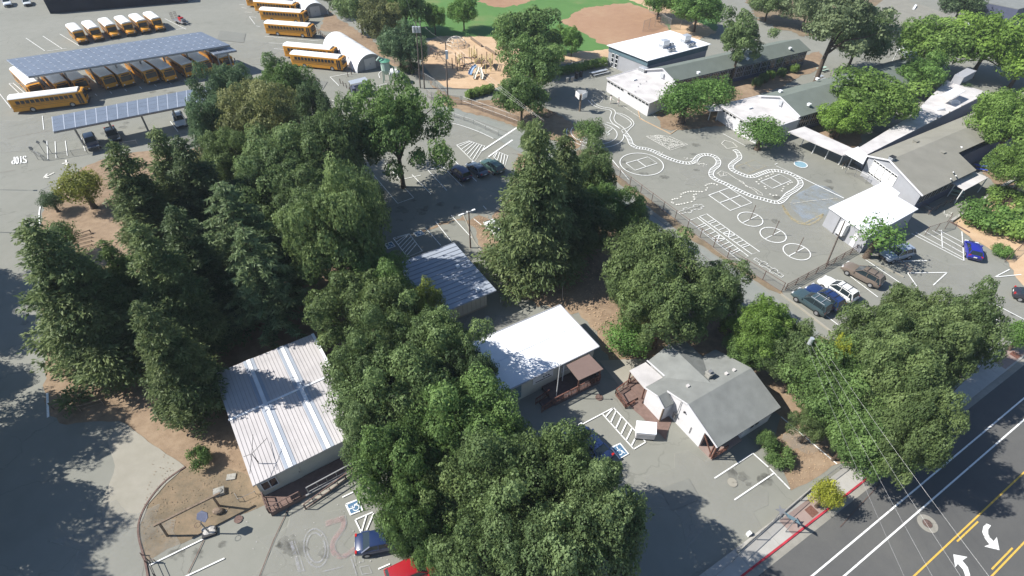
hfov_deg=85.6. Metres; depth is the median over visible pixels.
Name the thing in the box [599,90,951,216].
playground markings
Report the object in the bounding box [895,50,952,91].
broadleaf tree
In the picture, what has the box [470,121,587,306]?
redwood tree
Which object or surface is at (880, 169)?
window
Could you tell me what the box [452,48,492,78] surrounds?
playground structure
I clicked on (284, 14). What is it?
school bus
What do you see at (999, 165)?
broadleaf tree
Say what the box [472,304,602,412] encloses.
portable building
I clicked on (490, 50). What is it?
timber edging
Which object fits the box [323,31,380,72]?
quonset hut
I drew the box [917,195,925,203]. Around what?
window
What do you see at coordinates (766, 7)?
broadleaf tree
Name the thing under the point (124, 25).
school bus
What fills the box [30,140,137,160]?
parking markings
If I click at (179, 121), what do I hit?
parked car
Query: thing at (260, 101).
broadleaf tree
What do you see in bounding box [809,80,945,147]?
dirt
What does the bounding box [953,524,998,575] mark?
arrow markings
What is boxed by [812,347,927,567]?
overhead wire
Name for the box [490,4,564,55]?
broadleaf tree
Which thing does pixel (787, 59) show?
window
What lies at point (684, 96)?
tree
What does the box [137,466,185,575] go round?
kerb
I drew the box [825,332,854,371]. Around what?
tree
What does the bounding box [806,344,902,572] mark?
overhead wire
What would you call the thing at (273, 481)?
window
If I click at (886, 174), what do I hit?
window
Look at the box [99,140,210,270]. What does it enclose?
conifer tree
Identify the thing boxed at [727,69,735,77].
window
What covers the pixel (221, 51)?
solar canopy
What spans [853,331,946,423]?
broadleaf tree
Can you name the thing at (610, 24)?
infield
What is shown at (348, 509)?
wheelchair symbol
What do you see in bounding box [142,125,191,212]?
conifer tree
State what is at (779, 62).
window
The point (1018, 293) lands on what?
parked car
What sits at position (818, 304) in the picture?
parked car
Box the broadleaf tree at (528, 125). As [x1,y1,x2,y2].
[517,117,549,151]
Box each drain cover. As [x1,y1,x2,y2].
[234,515,242,522]
[595,394,602,399]
[727,478,736,486]
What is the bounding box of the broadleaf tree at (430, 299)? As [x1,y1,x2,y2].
[401,274,447,325]
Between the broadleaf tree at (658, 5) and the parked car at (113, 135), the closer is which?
the parked car at (113, 135)
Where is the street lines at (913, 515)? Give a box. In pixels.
[811,398,1023,575]
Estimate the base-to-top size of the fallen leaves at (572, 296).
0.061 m
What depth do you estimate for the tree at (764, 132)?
94.01 m
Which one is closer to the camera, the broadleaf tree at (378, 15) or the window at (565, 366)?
the window at (565, 366)
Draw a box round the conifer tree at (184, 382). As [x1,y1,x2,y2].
[127,299,229,439]
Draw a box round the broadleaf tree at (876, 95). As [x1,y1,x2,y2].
[829,63,937,126]
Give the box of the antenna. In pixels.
[244,438,266,469]
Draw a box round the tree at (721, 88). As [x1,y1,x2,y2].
[691,74,743,110]
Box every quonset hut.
[292,0,327,16]
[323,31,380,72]
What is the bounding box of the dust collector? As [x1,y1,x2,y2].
[376,56,395,82]
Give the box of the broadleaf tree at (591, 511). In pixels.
[546,454,654,575]
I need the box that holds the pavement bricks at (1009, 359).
[994,341,1023,368]
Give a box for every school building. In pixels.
[606,39,810,115]
[717,58,943,143]
[860,92,1023,208]
[875,0,968,42]
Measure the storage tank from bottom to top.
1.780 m
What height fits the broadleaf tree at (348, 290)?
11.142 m
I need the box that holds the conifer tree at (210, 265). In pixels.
[158,203,250,339]
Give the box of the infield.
[562,3,668,46]
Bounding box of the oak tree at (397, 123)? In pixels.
[342,69,456,188]
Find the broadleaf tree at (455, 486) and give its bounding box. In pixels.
[389,458,498,553]
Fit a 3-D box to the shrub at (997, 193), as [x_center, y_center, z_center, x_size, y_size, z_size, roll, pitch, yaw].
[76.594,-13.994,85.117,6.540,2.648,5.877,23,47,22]
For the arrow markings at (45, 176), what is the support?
on the ground at (54, 478)
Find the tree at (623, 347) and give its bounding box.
[598,316,656,360]
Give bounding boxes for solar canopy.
[7,32,229,89]
[52,88,210,145]
[207,47,236,66]
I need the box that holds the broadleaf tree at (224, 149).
[197,125,253,182]
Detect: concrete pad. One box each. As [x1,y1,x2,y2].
[102,422,183,527]
[600,358,648,387]
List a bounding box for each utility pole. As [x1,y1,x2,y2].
[412,21,420,87]
[419,20,426,88]
[440,41,450,94]
[807,337,814,344]
[825,221,844,264]
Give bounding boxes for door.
[286,465,302,481]
[309,6,320,16]
[364,57,375,70]
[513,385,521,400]
[849,233,858,247]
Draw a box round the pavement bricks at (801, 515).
[780,493,837,534]
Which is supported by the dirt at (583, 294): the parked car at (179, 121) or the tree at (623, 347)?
the tree at (623, 347)
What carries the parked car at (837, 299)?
on the ground at (54, 478)
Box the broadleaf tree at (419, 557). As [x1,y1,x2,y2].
[410,524,453,575]
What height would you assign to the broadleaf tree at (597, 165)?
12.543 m
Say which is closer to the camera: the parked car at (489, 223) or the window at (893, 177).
the parked car at (489, 223)
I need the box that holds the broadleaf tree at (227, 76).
[184,61,252,104]
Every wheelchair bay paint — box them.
[347,501,360,513]
[612,444,627,457]
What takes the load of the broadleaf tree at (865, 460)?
on the dirt at (583, 294)
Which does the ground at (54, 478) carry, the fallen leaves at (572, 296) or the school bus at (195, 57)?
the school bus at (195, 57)
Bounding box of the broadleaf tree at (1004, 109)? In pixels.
[962,86,1023,161]
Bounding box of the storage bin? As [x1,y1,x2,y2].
[635,420,656,440]
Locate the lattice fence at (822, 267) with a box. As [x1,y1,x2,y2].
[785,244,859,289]
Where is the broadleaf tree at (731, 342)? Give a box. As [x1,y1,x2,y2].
[721,319,766,370]
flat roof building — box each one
[607,30,710,71]
[854,80,985,168]
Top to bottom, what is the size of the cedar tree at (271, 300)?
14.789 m
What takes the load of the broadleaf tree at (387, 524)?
on the ground at (54, 478)
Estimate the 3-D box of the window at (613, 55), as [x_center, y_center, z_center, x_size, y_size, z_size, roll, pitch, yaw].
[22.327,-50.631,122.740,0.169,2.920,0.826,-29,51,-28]
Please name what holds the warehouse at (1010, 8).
on the ground at (54, 478)
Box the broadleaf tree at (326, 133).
[294,90,382,188]
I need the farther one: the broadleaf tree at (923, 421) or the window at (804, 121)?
the window at (804, 121)
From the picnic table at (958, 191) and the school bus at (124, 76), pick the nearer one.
the picnic table at (958, 191)
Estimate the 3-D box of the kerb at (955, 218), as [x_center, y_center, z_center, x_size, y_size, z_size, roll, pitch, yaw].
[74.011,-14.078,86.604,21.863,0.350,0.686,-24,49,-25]
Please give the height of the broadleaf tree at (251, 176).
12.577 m
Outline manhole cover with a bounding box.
[923,519,931,527]
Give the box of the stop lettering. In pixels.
[11,156,26,163]
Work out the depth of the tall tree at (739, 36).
110.05 m
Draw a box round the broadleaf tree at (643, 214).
[620,194,649,233]
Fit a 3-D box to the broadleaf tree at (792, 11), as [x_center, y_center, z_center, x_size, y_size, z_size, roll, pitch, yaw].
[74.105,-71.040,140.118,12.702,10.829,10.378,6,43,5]
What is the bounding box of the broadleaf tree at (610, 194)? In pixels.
[587,180,647,236]
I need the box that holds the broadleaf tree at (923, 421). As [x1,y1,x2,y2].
[868,382,970,489]
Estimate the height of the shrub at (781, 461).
1.532 m
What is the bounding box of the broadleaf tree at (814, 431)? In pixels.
[785,403,837,443]
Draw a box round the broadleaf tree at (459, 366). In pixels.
[435,346,499,384]
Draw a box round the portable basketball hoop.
[194,511,216,539]
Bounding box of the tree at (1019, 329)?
[1001,319,1023,350]
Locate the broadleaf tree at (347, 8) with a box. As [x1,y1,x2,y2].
[331,0,385,33]
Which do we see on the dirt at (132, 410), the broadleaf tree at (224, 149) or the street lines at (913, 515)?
the broadleaf tree at (224, 149)
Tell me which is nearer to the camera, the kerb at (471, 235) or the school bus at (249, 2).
the kerb at (471, 235)
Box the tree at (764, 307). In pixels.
[743,292,778,331]
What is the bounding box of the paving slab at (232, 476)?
[226,473,235,480]
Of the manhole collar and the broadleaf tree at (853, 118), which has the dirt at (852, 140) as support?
the broadleaf tree at (853, 118)
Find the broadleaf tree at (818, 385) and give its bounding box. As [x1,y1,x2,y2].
[775,343,876,426]
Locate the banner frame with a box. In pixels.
[153,492,219,536]
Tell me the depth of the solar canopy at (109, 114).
95.08 m
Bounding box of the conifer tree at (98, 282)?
[49,248,152,399]
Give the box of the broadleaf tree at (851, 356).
[784,333,892,394]
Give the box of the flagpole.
[556,363,560,395]
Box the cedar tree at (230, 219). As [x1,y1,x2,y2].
[199,180,301,331]
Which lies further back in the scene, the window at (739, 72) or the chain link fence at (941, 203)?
the window at (739, 72)
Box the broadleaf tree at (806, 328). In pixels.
[771,316,820,359]
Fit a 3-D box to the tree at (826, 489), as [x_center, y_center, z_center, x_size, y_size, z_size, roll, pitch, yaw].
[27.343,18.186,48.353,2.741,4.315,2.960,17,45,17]
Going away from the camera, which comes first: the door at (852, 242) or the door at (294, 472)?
the door at (294, 472)
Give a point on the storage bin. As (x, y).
(645, 429)
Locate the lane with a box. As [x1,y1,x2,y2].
[432,107,818,334]
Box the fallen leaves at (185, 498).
[141,455,257,549]
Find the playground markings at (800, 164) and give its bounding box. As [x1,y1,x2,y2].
[795,161,806,166]
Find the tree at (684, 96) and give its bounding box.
[653,79,715,124]
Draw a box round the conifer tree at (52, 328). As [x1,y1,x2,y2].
[10,215,147,418]
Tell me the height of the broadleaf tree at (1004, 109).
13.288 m
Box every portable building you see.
[215,333,359,515]
[402,243,496,335]
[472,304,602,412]
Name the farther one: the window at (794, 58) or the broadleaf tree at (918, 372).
the window at (794, 58)
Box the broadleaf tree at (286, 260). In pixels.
[259,228,320,293]
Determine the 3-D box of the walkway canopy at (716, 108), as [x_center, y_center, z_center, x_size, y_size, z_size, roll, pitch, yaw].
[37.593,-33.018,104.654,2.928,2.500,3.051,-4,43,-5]
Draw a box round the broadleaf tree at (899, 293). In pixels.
[872,281,953,320]
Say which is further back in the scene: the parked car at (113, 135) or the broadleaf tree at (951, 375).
the parked car at (113, 135)
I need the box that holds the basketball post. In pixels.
[575,90,587,110]
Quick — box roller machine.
[177,15,185,21]
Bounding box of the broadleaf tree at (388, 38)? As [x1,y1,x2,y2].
[376,17,423,70]
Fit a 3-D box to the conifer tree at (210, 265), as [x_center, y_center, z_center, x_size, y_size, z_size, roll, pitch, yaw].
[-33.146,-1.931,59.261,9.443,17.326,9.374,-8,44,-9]
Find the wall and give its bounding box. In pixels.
[737,484,814,552]
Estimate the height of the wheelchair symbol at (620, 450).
0.001 m
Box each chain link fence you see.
[146,558,155,575]
[427,89,529,122]
[580,142,785,291]
[715,464,842,575]
[922,194,960,214]
[925,214,952,233]
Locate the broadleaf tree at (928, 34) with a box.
[892,13,981,65]
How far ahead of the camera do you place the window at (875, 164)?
88.53 m
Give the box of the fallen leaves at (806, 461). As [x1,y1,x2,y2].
[780,417,831,483]
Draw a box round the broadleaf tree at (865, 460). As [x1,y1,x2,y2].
[821,371,920,485]
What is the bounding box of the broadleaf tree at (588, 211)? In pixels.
[566,188,618,253]
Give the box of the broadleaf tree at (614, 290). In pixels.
[604,249,643,316]
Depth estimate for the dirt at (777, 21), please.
148.81 m
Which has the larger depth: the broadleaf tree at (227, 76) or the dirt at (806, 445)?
the broadleaf tree at (227, 76)
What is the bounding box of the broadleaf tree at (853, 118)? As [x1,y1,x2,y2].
[815,99,873,138]
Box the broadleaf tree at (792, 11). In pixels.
[778,0,827,29]
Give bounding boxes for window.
[260,476,278,490]
[561,362,569,372]
[610,53,614,66]
[614,54,618,68]
[711,72,719,79]
[719,70,727,79]
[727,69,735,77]
[735,66,744,77]
[743,64,752,75]
[751,63,760,73]
[759,61,768,71]
[767,59,776,69]
[774,57,783,68]
[782,55,791,66]
[790,54,798,64]
[797,52,806,62]
[797,114,810,127]
[808,111,822,124]
[867,159,879,176]
[873,164,885,180]
[879,168,891,182]
[886,172,897,186]
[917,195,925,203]
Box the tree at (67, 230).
[32,220,82,249]
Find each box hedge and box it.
[464,83,494,99]
[558,56,607,75]
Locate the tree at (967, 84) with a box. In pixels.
[960,82,973,87]
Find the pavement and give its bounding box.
[699,340,1022,575]
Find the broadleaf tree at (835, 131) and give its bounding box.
[823,109,856,138]
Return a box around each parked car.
[2,0,12,6]
[22,0,31,6]
[82,131,100,150]
[103,125,121,141]
[172,110,187,128]
[355,529,395,557]
[383,558,437,575]
[449,164,471,181]
[465,161,489,177]
[480,158,504,174]
[483,219,501,238]
[572,422,613,460]
[791,287,833,316]
[804,283,846,311]
[817,275,859,303]
[841,261,885,288]
[878,242,916,263]
[962,239,983,260]
[1012,285,1023,301]
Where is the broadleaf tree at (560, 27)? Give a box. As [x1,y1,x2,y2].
[550,24,566,44]
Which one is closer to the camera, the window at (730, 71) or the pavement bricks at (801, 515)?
the pavement bricks at (801, 515)
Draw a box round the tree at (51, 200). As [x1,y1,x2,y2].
[34,190,64,212]
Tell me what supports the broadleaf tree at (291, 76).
on the ground at (54, 478)
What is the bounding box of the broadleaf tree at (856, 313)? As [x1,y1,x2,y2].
[827,299,916,362]
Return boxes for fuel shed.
[348,77,367,96]
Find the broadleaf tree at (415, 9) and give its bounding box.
[384,0,430,23]
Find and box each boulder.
[212,507,222,514]
[213,486,224,496]
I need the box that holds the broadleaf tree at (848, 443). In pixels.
[824,398,878,468]
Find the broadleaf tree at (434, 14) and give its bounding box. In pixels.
[422,2,446,34]
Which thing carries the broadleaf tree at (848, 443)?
on the dirt at (806, 445)
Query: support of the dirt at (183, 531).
on the ground at (54, 478)
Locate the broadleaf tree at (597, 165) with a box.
[572,134,616,196]
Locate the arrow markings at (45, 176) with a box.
[44,100,333,177]
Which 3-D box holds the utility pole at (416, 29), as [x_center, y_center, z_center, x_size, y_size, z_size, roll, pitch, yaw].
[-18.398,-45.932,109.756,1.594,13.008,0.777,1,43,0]
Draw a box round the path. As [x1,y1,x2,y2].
[558,0,715,63]
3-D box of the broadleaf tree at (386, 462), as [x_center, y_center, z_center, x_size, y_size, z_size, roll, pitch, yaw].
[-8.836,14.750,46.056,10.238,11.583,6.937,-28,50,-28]
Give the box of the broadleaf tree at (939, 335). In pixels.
[850,301,984,386]
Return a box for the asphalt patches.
[217,30,862,509]
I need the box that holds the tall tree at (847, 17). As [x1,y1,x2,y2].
[795,0,902,80]
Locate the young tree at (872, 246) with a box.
[849,208,909,259]
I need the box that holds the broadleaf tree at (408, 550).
[392,516,425,561]
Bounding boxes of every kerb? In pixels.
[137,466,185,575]
[463,215,483,254]
[638,111,679,133]
[741,355,1023,575]
[780,293,831,331]
[860,255,904,277]
[950,179,1017,221]
[950,222,969,232]
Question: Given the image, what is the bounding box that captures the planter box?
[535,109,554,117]
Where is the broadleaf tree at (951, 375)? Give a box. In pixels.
[941,333,974,389]
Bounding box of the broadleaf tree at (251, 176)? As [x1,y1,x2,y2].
[226,158,277,223]
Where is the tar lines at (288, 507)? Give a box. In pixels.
[0,115,885,575]
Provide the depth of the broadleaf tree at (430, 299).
59.19 m
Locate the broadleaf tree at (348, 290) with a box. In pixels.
[301,266,412,351]
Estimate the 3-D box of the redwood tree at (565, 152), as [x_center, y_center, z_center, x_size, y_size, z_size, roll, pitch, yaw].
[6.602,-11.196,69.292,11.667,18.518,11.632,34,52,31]
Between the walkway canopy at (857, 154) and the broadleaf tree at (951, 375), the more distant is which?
the walkway canopy at (857, 154)
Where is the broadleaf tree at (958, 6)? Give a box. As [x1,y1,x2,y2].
[937,0,989,17]
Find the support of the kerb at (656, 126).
on the ground at (54, 478)
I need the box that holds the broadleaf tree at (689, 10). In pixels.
[669,0,727,31]
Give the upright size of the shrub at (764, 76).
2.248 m
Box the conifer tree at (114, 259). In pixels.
[94,240,148,305]
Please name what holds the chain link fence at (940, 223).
on the ground at (54, 478)
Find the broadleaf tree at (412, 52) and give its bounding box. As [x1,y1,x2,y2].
[390,29,427,73]
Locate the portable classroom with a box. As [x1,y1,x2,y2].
[822,180,917,252]
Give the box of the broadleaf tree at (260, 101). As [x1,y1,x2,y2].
[214,78,307,147]
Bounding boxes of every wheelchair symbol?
[345,499,362,514]
[611,443,628,458]
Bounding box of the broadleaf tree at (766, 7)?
[747,0,792,21]
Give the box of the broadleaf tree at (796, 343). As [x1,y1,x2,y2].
[758,330,835,393]
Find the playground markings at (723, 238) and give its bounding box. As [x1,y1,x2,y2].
[566,122,842,276]
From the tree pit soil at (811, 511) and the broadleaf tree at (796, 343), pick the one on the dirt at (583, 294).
the broadleaf tree at (796, 343)
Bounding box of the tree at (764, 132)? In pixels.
[735,114,789,150]
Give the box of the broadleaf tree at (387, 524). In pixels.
[372,454,452,557]
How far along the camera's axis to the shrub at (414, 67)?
119.80 m
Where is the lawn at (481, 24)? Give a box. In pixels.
[397,0,721,52]
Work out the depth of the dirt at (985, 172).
90.93 m
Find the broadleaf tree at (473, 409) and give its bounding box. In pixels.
[405,361,533,470]
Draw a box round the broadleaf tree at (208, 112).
[183,91,234,156]
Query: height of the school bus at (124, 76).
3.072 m
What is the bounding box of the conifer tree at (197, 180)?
[165,134,270,245]
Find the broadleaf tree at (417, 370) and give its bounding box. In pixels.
[321,340,469,441]
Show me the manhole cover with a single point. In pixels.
(928, 522)
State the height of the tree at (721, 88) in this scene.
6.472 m
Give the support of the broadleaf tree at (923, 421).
on the ground at (54, 478)
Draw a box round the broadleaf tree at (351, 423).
[332,380,390,464]
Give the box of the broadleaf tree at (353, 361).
[320,304,405,403]
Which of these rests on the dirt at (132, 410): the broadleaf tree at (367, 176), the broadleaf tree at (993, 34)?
the broadleaf tree at (367, 176)
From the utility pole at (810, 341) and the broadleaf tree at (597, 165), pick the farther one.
the broadleaf tree at (597, 165)
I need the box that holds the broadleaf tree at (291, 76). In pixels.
[253,51,322,109]
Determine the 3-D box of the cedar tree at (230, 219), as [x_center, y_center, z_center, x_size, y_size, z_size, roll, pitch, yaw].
[-29.977,-4.563,62.571,12.875,16.760,13.027,13,44,12]
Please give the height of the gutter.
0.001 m
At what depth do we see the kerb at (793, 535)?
48.92 m
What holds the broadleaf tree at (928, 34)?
on the ground at (54, 478)
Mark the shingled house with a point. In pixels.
(715, 403)
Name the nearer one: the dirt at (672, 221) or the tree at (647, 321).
the tree at (647, 321)
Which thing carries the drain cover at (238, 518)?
on the ground at (54, 478)
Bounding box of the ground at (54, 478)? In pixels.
[0,0,1023,575]
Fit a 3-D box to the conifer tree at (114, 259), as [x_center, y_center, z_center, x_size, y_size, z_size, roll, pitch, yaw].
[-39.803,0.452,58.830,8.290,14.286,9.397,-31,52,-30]
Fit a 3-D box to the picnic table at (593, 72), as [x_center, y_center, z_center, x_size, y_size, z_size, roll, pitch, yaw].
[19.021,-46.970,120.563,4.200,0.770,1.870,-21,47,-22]
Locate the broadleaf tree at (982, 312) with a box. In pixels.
[928,275,1017,376]
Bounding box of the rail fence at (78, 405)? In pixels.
[47,399,104,412]
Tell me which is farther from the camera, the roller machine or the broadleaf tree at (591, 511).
the roller machine
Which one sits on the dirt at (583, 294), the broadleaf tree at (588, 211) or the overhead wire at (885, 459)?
the broadleaf tree at (588, 211)
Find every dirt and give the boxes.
[40,147,354,475]
[139,463,263,559]
[318,10,587,148]
[395,154,960,462]
[478,0,529,7]
[576,150,783,294]
[655,51,821,129]
[745,0,882,36]
[775,410,838,489]
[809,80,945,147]
[953,185,1023,285]
[981,154,1018,185]
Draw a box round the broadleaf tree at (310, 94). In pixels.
[291,79,332,119]
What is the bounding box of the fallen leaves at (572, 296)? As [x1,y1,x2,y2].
[472,214,654,357]
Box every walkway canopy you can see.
[705,104,722,120]
[844,147,866,166]
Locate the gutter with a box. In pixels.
[745,357,1023,575]
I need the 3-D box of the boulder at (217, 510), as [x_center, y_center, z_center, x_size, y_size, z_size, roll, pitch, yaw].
[-25.837,19.580,48.581,0.970,0.560,0.689,1,43,0]
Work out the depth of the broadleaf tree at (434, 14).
133.68 m
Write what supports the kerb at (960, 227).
on the ground at (54, 478)
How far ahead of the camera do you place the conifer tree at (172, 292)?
54.60 m
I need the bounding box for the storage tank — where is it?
[389,69,399,77]
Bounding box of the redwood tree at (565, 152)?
[550,128,600,274]
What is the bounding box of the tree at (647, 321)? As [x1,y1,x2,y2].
[617,303,657,329]
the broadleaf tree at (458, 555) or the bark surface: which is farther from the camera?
the bark surface
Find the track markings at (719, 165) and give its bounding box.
[588,100,803,203]
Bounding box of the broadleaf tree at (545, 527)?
[477,477,625,575]
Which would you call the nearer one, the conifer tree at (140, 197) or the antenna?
the antenna
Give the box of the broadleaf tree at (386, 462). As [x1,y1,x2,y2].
[344,411,466,512]
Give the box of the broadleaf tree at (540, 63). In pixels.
[495,31,566,86]
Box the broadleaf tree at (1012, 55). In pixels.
[987,35,1023,88]
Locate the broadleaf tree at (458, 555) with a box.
[427,481,540,575]
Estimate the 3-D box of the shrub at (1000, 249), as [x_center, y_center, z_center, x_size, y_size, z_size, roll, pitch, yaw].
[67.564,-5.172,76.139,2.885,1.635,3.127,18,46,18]
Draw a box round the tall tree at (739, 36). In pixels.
[720,5,781,82]
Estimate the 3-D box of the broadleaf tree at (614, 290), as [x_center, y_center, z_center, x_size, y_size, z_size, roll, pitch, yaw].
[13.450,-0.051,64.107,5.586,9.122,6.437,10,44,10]
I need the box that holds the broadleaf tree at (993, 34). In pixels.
[945,9,1023,79]
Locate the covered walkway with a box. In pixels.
[788,127,852,164]
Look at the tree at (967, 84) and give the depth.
110.83 m
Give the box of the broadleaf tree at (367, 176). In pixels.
[338,162,391,231]
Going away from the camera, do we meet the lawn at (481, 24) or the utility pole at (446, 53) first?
the utility pole at (446, 53)
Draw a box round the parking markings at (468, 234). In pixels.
[0,4,1022,575]
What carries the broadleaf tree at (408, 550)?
on the ground at (54, 478)
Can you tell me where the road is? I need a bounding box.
[759,366,1023,575]
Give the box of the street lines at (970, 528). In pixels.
[913,472,1023,575]
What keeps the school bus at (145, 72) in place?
on the ground at (54, 478)
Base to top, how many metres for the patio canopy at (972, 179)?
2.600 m
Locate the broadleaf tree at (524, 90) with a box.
[490,72,550,121]
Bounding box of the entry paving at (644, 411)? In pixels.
[630,399,671,439]
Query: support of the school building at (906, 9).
on the ground at (54, 478)
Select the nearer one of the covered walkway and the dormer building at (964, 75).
the covered walkway
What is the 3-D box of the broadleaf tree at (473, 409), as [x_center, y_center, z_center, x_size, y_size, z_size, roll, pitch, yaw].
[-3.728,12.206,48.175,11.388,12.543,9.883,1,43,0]
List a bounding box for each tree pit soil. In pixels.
[805,505,818,517]
[1010,351,1020,358]
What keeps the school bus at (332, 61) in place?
on the ground at (54, 478)
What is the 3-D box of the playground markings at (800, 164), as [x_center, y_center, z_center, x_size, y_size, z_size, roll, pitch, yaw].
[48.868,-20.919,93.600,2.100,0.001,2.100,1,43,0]
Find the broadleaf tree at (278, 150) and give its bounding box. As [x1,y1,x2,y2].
[231,119,324,232]
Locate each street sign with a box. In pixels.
[773,505,786,521]
[785,512,800,531]
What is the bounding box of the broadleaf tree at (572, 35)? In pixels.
[561,25,584,55]
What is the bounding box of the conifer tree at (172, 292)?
[124,219,258,360]
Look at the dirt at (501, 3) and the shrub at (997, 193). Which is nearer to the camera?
the shrub at (997, 193)
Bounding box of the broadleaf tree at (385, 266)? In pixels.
[350,247,422,312]
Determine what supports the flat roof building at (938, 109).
on the ground at (54, 478)
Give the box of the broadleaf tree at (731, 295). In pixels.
[687,257,755,324]
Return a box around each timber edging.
[470,37,481,46]
[485,46,495,54]
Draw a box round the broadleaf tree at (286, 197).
[257,162,357,243]
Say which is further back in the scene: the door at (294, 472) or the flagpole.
the flagpole
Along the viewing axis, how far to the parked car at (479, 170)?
89.21 m
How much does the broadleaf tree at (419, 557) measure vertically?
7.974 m
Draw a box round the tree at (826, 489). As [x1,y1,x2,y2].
[806,476,845,511]
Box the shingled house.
[615,342,780,459]
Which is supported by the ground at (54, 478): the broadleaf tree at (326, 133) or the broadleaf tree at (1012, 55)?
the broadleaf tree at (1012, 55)
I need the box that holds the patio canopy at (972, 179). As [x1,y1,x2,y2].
[947,172,988,203]
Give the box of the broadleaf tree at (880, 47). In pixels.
[828,7,900,72]
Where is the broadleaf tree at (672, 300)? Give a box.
[615,254,722,349]
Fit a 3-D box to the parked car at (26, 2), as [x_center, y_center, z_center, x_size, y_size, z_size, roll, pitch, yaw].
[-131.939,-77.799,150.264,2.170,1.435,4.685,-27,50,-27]
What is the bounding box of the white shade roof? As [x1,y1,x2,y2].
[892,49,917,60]
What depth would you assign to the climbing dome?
130.97 m
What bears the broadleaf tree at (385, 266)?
on the ground at (54, 478)
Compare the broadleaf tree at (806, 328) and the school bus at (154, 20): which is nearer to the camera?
the broadleaf tree at (806, 328)
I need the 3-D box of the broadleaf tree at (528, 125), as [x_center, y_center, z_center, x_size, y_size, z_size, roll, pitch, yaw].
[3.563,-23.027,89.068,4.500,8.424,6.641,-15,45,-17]
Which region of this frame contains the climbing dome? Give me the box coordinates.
[446,36,466,47]
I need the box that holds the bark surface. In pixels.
[423,35,525,88]
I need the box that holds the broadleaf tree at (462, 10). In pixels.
[446,0,478,29]
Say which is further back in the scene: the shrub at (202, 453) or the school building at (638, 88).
the school building at (638, 88)
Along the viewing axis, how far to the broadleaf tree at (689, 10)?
135.29 m
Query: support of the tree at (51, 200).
on the dirt at (132, 410)
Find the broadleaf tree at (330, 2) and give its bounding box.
[325,0,339,13]
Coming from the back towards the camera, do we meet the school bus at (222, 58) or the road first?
the school bus at (222, 58)
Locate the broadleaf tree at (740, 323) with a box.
[725,294,798,362]
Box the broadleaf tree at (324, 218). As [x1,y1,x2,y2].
[271,151,391,286]
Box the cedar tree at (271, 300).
[222,226,319,349]
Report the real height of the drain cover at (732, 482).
0.001 m
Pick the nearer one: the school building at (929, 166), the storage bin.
the storage bin
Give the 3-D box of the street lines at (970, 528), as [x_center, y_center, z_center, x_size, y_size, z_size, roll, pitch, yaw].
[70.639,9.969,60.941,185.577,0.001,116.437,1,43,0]
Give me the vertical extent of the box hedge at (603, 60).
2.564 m
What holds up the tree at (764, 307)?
on the dirt at (583, 294)
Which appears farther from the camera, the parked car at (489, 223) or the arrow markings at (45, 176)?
the arrow markings at (45, 176)
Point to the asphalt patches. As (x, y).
(679, 494)
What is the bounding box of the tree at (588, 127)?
[573,117,607,146]
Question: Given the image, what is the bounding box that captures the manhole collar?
[917,514,937,532]
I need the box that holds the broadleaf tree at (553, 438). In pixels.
[530,417,624,508]
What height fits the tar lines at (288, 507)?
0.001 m
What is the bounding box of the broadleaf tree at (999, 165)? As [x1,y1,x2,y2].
[980,140,1023,197]
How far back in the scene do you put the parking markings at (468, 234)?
73.47 m
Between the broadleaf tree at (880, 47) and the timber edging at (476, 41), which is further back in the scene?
the timber edging at (476, 41)
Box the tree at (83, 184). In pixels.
[47,163,108,209]
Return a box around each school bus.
[7,86,90,111]
[9,66,44,91]
[41,74,72,88]
[60,71,91,90]
[65,23,89,44]
[81,20,104,41]
[85,67,119,89]
[98,17,121,38]
[105,64,135,86]
[114,15,136,36]
[124,61,159,83]
[128,13,151,33]
[143,11,165,31]
[143,58,177,81]
[162,55,196,77]
[181,52,213,73]
[199,50,234,66]
[246,0,291,5]
[253,0,299,10]
[259,7,309,21]
[264,20,316,37]
[283,41,339,56]
[290,50,348,70]
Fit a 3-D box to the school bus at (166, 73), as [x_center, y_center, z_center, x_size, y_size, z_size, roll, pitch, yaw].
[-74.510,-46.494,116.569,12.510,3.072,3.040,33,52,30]
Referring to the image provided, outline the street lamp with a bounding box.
[458,209,474,247]
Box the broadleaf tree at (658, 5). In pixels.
[641,0,676,19]
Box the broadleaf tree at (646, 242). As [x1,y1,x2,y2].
[599,217,715,301]
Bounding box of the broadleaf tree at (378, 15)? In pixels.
[356,0,403,39]
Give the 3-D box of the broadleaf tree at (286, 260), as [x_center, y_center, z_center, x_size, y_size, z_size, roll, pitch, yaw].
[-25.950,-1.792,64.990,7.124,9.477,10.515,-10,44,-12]
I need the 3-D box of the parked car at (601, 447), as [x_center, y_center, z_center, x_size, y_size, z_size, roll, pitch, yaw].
[7.630,14.965,53.414,2.170,1.435,4.685,-27,50,-27]
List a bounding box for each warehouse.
[44,0,187,13]
[976,0,1023,28]
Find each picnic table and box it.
[589,69,608,75]
[950,189,964,197]
[974,164,987,170]
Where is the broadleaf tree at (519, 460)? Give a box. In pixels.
[434,424,587,537]
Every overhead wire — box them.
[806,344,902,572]
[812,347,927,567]
[816,345,959,574]
[830,358,988,575]
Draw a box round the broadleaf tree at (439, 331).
[382,289,495,375]
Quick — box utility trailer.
[169,11,188,23]
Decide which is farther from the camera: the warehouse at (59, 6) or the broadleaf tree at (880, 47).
the warehouse at (59, 6)
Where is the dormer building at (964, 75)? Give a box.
[942,68,975,98]
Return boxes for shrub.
[184,444,212,473]
[396,61,421,73]
[719,317,732,334]
[751,77,762,87]
[758,72,769,82]
[762,440,796,471]
[766,69,775,79]
[776,67,787,76]
[788,63,800,72]
[955,195,1020,237]
[980,201,1023,240]
[985,184,1023,208]
[989,242,1015,259]

